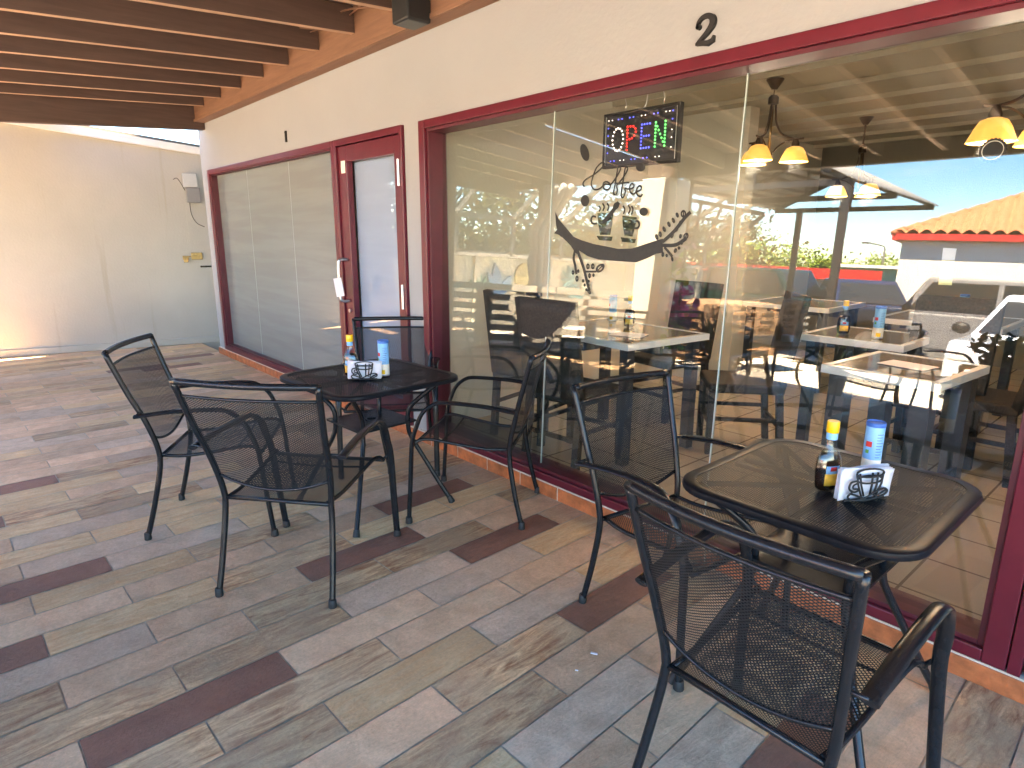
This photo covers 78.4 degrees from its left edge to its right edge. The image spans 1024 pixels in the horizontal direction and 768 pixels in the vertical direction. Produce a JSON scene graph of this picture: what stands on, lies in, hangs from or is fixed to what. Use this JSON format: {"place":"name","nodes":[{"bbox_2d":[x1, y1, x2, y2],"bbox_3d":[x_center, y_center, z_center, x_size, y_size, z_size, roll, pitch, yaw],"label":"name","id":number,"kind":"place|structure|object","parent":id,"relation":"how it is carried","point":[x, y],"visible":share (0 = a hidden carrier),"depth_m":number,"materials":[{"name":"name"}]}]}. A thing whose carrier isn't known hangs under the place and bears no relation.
{"place":"outdoors","nodes":[
{"label":"outdoors","id":0,"kind":"place"},
{"bbox_2d":[92,126,198,144],"label":"sky","id":1,"kind":"structure","parent":0,"point":[188,136],"materials":[{"name":"white"}]},
{"bbox_2d":[0,343,1023,767],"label":"floor","id":2,"kind":"structure","parent":0,"point":[982,727],"depth_m":2.38,"materials":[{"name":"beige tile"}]},
{"bbox_2d":[101,333,294,540],"bbox_3d":[-1.552,0.237,3.212,0.722,0.938,0.623,-2,14,-9],"label":"metal armchair","id":3,"kind":"object","parent":2,"relation":"on","point":[149,402],"visible":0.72,"depth_m":3.09,"materials":[{"name":"black metal"}]},
{"bbox_2d":[168,378,400,608],"bbox_3d":[-0.914,0.365,2.690,0.663,0.934,0.765,2,14,9],"label":"metal armchair","id":4,"kind":"object","parent":2,"relation":"on","point":[271,460],"visible":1,"depth_m":2.43,"materials":[{"name":"black metal"}]},
{"bbox_2d":[279,358,457,537],"bbox_3d":[-0.758,0.307,3.412,0.744,0.729,0.744,-13,18,-43],"label":"table","id":5,"kind":"object","parent":2,"relation":"on","point":[358,421],"visible":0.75,"depth_m":3.29,"materials":[{"name":"black metal"}]},
{"bbox_2d":[343,334,358,375],"bbox_3d":[-0.844,-0.150,3.278,0.086,0.217,0.051,1,13,3],"label":"syrup bottle","id":6,"kind":"object","parent":5,"relation":"on","point":[350,356],"visible":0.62,"depth_m":3.26,"materials":[{"name":"brown glass"}]},
{"bbox_2d":[351,361,377,379],"bbox_3d":[-0.754,-0.072,3.209,0.136,0.095,0.055,-1,13,-5],"label":"napkin holder","id":7,"kind":"object","parent":5,"relation":"on","point":[357,366],"visible":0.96,"depth_m":3.19,"materials":[{"name":"black metal"}]},
{"bbox_2d":[347,360,381,378],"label":"napkins","id":8,"kind":"object","parent":7,"relation":"in","point":[377,367],"visible":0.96,"depth_m":3.20,"materials":[{"name":"white paper"}]},
{"bbox_2d":[377,339,389,376],"bbox_3d":[-0.672,-0.137,3.286,0.059,0.188,0.059,0,13,-1],"label":"creamer can","id":9,"kind":"object","parent":5,"relation":"on","point":[383,350],"visible":0.93,"depth_m":3.26,"materials":[{"name":"plastic"}]},
{"bbox_2d":[336,316,439,479],"bbox_3d":[-0.778,0.054,4.069,0.623,0.902,0.712,-1,13,-5],"label":"metal armchair","id":10,"kind":"object","parent":2,"relation":"on","point":[363,404],"visible":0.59,"depth_m":4.25,"materials":[{"name":"black painted metal"},{"name":"metal mesh"}]},
{"bbox_2d":[405,338,550,529],"bbox_3d":[-0.151,0.230,3.348,0.687,0.898,0.629,3,14,11],"label":"metal armchair","id":11,"kind":"object","parent":2,"relation":"on","point":[514,425],"visible":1,"depth_m":3.21,"materials":[{"name":"black painted metal"},{"name":"metal mesh"}]},
{"bbox_2d":[198,0,1023,676],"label":"shop building","id":12,"kind":"structure","parent":2,"relation":"on","point":[940,182],"depth_m":5.09,"materials":[{"name":"beige paint"}]},
{"bbox_2d":[0,0,499,130],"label":"pergola","id":13,"kind":"object","parent":12,"relation":"attached to","point":[177,64],"visible":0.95,"depth_m":4.58,"materials":[{"name":"brown wood"}]},
{"bbox_2d":[299,5,370,32],"bbox_3d":[-1.182,-2.455,4.221,1.030,0.082,0.119,13,18,42],"label":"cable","id":14,"kind":"object","parent":13,"relation":"attached to","point":[355,9],"visible":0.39,"depth_m":4.06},
{"bbox_2d":[392,0,430,29],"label":"outdoor loudspeaker","id":15,"kind":"object","parent":13,"relation":"attached to","point":[411,14],"visible":1,"depth_m":3.53,"materials":[{"name":"black plastic"}]},
{"bbox_2d":[207,141,345,394],"bbox_3d":[-2.383,-1.159,6.258,0.128,2.060,3.163,-11,18,-40],"label":"shop window","id":16,"kind":"structure","parent":12,"relation":"attached to","point":[275,230],"depth_m":6.14,"materials":[{"name":"glass"}]},
{"bbox_2d":[333,125,413,425],"bbox_3d":[-1.044,-0.785,4.715,0.199,2.060,0.982,-11,18,-40],"label":"glazed door","id":17,"kind":"structure","parent":12,"relation":"attached to","point":[380,187],"depth_m":4.71,"materials":[{"name":"red paint"}]},
{"bbox_2d":[333,278,344,296],"bbox_3d":[-1.360,-0.761,4.936,0.110,0.144,0.005,2,15,43],"label":"paper note","id":18,"kind":"object","parent":17,"relation":"attached to","point":[338,284],"visible":1,"depth_m":4.93,"materials":[{"name":"white paper"}]},
{"bbox_2d":[338,135,407,414],"bbox_3d":[-1.027,-0.766,4.736,0.052,2.002,0.902,-11,18,-40],"label":"door leaf","id":19,"kind":"structure","parent":17,"relation":"in","point":[386,146],"depth_m":4.81,"materials":[{"name":"red paint"}]},
{"bbox_2d":[219,346,1023,704],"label":"tile skirting","id":20,"kind":"object","parent":12,"relation":"attached to","point":[991,678],"visible":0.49,"depth_m":2.52,"materials":[{"name":"tile"}]},
{"bbox_2d":[602,91,683,168],"bbox_3d":[0.613,-1.292,2.953,0.035,0.506,0.444,-11,18,-40],"label":"open sign","id":21,"kind":"object","parent":12,"relation":"hanging from","point":[650,135],"visible":0.98,"depth_m":2.95,"materials":[{"name":"plastic"}]},
{"bbox_2d":[695,13,716,46],"bbox_3d":[0.761,-1.388,2.463,0.016,0.118,0.086,-11,18,-40],"label":"house number","id":22,"kind":"object","parent":12,"relation":"attached to","point":[712,18],"visible":1,"depth_m":2.45,"materials":[{"name":"black metal"}]},
{"bbox_2d":[418,0,1023,670],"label":"shop window","id":23,"kind":"structure","parent":12,"relation":"attached to","point":[988,638],"depth_m":2.44,"materials":[{"name":"red paint"}]},
{"bbox_2d":[554,144,691,293],"bbox_3d":[0.504,-0.799,3.053,0.028,0.742,0.841,-11,18,-40],"label":"window decal","id":24,"kind":"object","parent":23,"relation":"attached to","point":[635,254],"depth_m":3.07,"materials":[{"name":"black plastic"}]},
{"bbox_2d":[938,248,955,284],"bbox_3d":[1.437,-0.388,2.072,0.005,0.120,0.042,-11,18,-40],"label":"paper notice","id":25,"kind":"object","parent":23,"relation":"attached to","point":[946,273],"visible":1,"depth_m":2.07,"materials":[{"name":"white paper"}]},
{"bbox_2d":[978,138,1007,162],"bbox_3d":[1.492,-0.725,1.947,0.004,0.075,0.075,-11,18,-40],"label":"window sticker","id":26,"kind":"object","parent":23,"relation":"attached to","point":[991,150],"depth_m":1.95,"materials":[{"name":"white plastic"}]},
{"bbox_2d":[457,342,1023,619],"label":"interior floor","id":27,"kind":"structure","parent":12,"relation":"attached to","point":[953,569],"depth_m":3.98,"materials":[{"name":"beige tile"}]},
{"bbox_2d":[483,289,565,446],"bbox_3d":[0.141,-0.142,4.263,0.445,1.005,0.557,10,17,35],"label":"wicker chair","id":28,"kind":"object","parent":27,"relation":"on","point":[502,332],"visible":0.47,"depth_m":4.09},
{"bbox_2d":[514,296,617,469],"bbox_3d":[0.352,-0.022,3.765,0.445,1.005,0.557,13,18,43],"label":"wicker chair","id":29,"kind":"object","parent":27,"relation":"on","point":[555,322],"visible":0.71,"depth_m":3.56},
{"bbox_2d":[536,318,709,466],"bbox_3d":[0.678,0.009,4.182,0.720,0.750,0.920,-9,16,-34],"label":"cafe table","id":30,"kind":"object","parent":27,"relation":"on","point":[594,333],"visible":0.64,"depth_m":3.96,"materials":[{"name":"white laminate"}]},
{"bbox_2d":[609,295,617,320],"bbox_3d":[0.720,-0.542,4.471,0.058,0.184,0.058,7,15,28],"label":"creamer can","id":31,"kind":"object","parent":30,"relation":"on","point":[612,307],"visible":1,"depth_m":4.45,"materials":[{"name":"plastic"}]},
{"bbox_2d":[609,331,648,337],"bbox_3d":[0.721,-0.305,3.872,0.210,0.002,0.150,7,15,28],"label":"menu sheet","id":32,"kind":"object","parent":30,"relation":"on","point":[629,334],"visible":1,"depth_m":3.86,"materials":[{"name":"white paper"}]},
{"bbox_2d":[623,295,635,326],"bbox_3d":[0.786,-0.486,4.188,0.082,0.207,0.049,5,14,18],"label":"syrup bottle","id":33,"kind":"object","parent":30,"relation":"on","point":[629,318],"visible":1,"depth_m":4.18,"materials":[{"name":"brown glass"}]},
{"bbox_2d":[633,280,723,423],"bbox_3d":[1.235,-0.269,4.817,0.557,1.005,0.445,-8,16,-32],"label":"wicker chair","id":34,"kind":"object","parent":27,"relation":"on","point":[695,305],"visible":0.66,"depth_m":4.79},
{"bbox_2d":[696,291,811,456],"bbox_3d":[1.526,-0.080,4.029,0.557,1.005,0.445,2,14,8],"label":"wicker chair","id":35,"kind":"object","parent":27,"relation":"on","point":[772,378],"visible":0.99,"depth_m":3.93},
{"bbox_2d":[741,296,865,393],"bbox_3d":[2.703,-0.397,5.921,0.800,0.750,0.800,-11,18,-40],"label":"cafe table","id":36,"kind":"object","parent":27,"relation":"on","point":[823,310],"visible":0.6,"depth_m":5.80,"materials":[{"name":"white laminate"}]},
{"bbox_2d":[794,325,929,459],"bbox_3d":[2.226,0.054,4.020,0.600,0.750,0.600,-11,18,-40],"label":"cafe table","id":37,"kind":"object","parent":27,"relation":"on","point":[857,341],"visible":0.59,"depth_m":3.96,"materials":[{"name":"white laminate"}]},
{"bbox_2d":[836,300,850,333],"bbox_3d":[2.080,-0.417,3.924,0.082,0.207,0.049,5,14,18],"label":"syrup bottle","id":38,"kind":"object","parent":37,"relation":"on","point":[843,324],"visible":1,"depth_m":3.92,"materials":[{"name":"brown glass"}]},
{"bbox_2d":[871,306,886,338],"bbox_3d":[2.196,-0.369,3.753,0.061,0.193,0.061,5,14,18],"label":"creamer can","id":39,"kind":"object","parent":37,"relation":"on","point":[879,322],"visible":1,"depth_m":3.73,"materials":[{"name":"plastic"}]},
{"bbox_2d":[814,351,989,541],"bbox_3d":[1.882,0.274,3.090,0.620,0.750,0.500,-10,17,-36],"label":"cafe table","id":40,"kind":"object","parent":27,"relation":"on","point":[928,387],"visible":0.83,"depth_m":2.99,"materials":[{"name":"white laminate"}]},
{"bbox_2d":[878,360,938,370],"bbox_3d":[1.883,-0.090,2.988,0.150,0.002,0.210,-8,16,-31],"label":"menu sheet","id":41,"kind":"object","parent":40,"relation":"on","point":[910,365],"visible":1,"depth_m":2.98,"materials":[{"name":"white paper"}]},
{"bbox_2d":[868,309,1023,433],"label":"cafe table","id":42,"kind":"object","parent":27,"relation":"on","point":[1010,327],"visible":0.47,"depth_m":4.74,"materials":[{"name":"white laminate"}]},
{"bbox_2d":[886,294,1006,470],"bbox_3d":[2.453,0.011,3.665,0.557,1.005,0.445,-11,17,-38],"label":"wicker chair","id":43,"kind":"object","parent":27,"relation":"on","point":[963,329],"visible":0.46,"depth_m":3.69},
{"bbox_2d":[933,378,1023,488],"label":"wicker chair","id":44,"kind":"object","parent":27,"relation":"on","point":[1009,405],"visible":0.48,"depth_m":3.46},
{"bbox_2d":[740,77,808,166],"bbox_3d":[1.788,-1.765,4.220,0.435,0.524,0.471,3,14,13],"label":"chandelier","id":45,"kind":"object","parent":12,"relation":"hanging from","point":[757,153],"visible":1,"depth_m":4.19,"materials":[{"name":"yellow glass"}]},
{"bbox_2d":[825,116,880,197],"bbox_3d":[3.098,-1.996,5.516,0.471,0.664,0.435,-1,13,-6],"label":"chandelier","id":46,"kind":"object","parent":12,"relation":"hanging from","point":[869,188],"visible":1,"depth_m":5.54,"materials":[{"name":"yellow glass"}]},
{"bbox_2d":[964,94,1023,147],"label":"chandelier","id":47,"kind":"object","parent":12,"relation":"hanging from","point":[995,124],"visible":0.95,"depth_m":2.66,"materials":[{"name":"yellow glass"}]},
{"bbox_2d":[1006,591,1023,676],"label":"glazed door","id":48,"kind":"structure","parent":12,"relation":"attached to","point":[1015,666],"depth_m":1.98,"materials":[{"name":"red paint"}]},
{"bbox_2d":[571,370,791,692],"bbox_3d":[0.610,0.465,2.377,0.623,0.898,0.686,-9,16,-33],"label":"metal armchair","id":49,"kind":"object","parent":2,"relation":"on","point":[609,519],"visible":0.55,"depth_m":2.48,"materials":[{"name":"black painted metal"},{"name":"metal mesh"}]},
{"bbox_2d":[623,479,955,767],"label":"metal armchair","id":50,"kind":"object","parent":2,"relation":"on","point":[899,663],"visible":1,"depth_m":1.34,"materials":[{"name":"black metal"}]},
{"bbox_2d":[668,438,982,767],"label":"table","id":51,"kind":"object","parent":2,"relation":"on","point":[878,561],"visible":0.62,"depth_m":1.82,"materials":[{"name":"black metal"}]},
{"bbox_2d":[814,419,841,490],"bbox_3d":[0.924,0.207,1.826,0.082,0.209,0.049,-3,14,-13],"label":"syrup bottle","id":52,"kind":"object","parent":51,"relation":"on","point":[828,465],"visible":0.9,"depth_m":1.81,"materials":[{"name":"brown glass"}]},
{"bbox_2d":[844,468,887,501],"bbox_3d":[0.994,0.278,1.773,0.136,0.095,0.054,-3,14,-13],"label":"napkin holder","id":53,"kind":"object","parent":51,"relation":"on","point":[860,498],"visible":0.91,"depth_m":1.75,"materials":[{"name":"black metal"}]},
{"bbox_2d":[833,463,894,500],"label":"napkins","id":54,"kind":"object","parent":53,"relation":"in","point":[846,476],"visible":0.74,"depth_m":1.76,"materials":[{"name":"white paper"}]},
{"bbox_2d":[861,419,886,464],"bbox_3d":[1.112,0.200,1.935,0.055,0.175,0.055,3,14,13],"label":"creamer can","id":55,"kind":"object","parent":51,"relation":"on","point":[873,441],"visible":0.65,"depth_m":1.91,"materials":[{"name":"plastic"}]},
{"bbox_2d":[960,294,969,297],"bbox_3d":[3.260,-0.551,4.537,0.061,0.193,0.061,5,14,18],"label":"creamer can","id":56,"kind":"object","parent":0,"point":[964,295],"visible":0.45,"depth_m":4.50,"materials":[{"name":"plastic"}]},
{"label":"ground","id":57,"kind":"structure","parent":0,"visible":0},
{"bbox_2d":[0,122,219,357],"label":"cream building","id":58,"kind":"structure","parent":57,"relation":"on","point":[103,233],"depth_m":7.72,"materials":[{"name":"paint"}]},
{"bbox_2d":[173,173,204,226],"bbox_3d":[-4.153,-2.359,8.065,0.304,0.664,0.090,-7,15,-29],"label":"meter box","id":59,"kind":"object","parent":58,"relation":"attached to","point":[189,180],"visible":1,"depth_m":8.03,"materials":[{"name":"metal"}]},
{"bbox_2d":[184,183,218,336],"bbox_3d":[-3.799,-1.655,8.457,0.920,1.993,0.061,-7,15,-29],"label":"door","id":60,"kind":"structure","parent":58,"relation":"in","point":[198,235],"depth_m":8.33,"materials":[{"name":"beige paint"}]}
]}

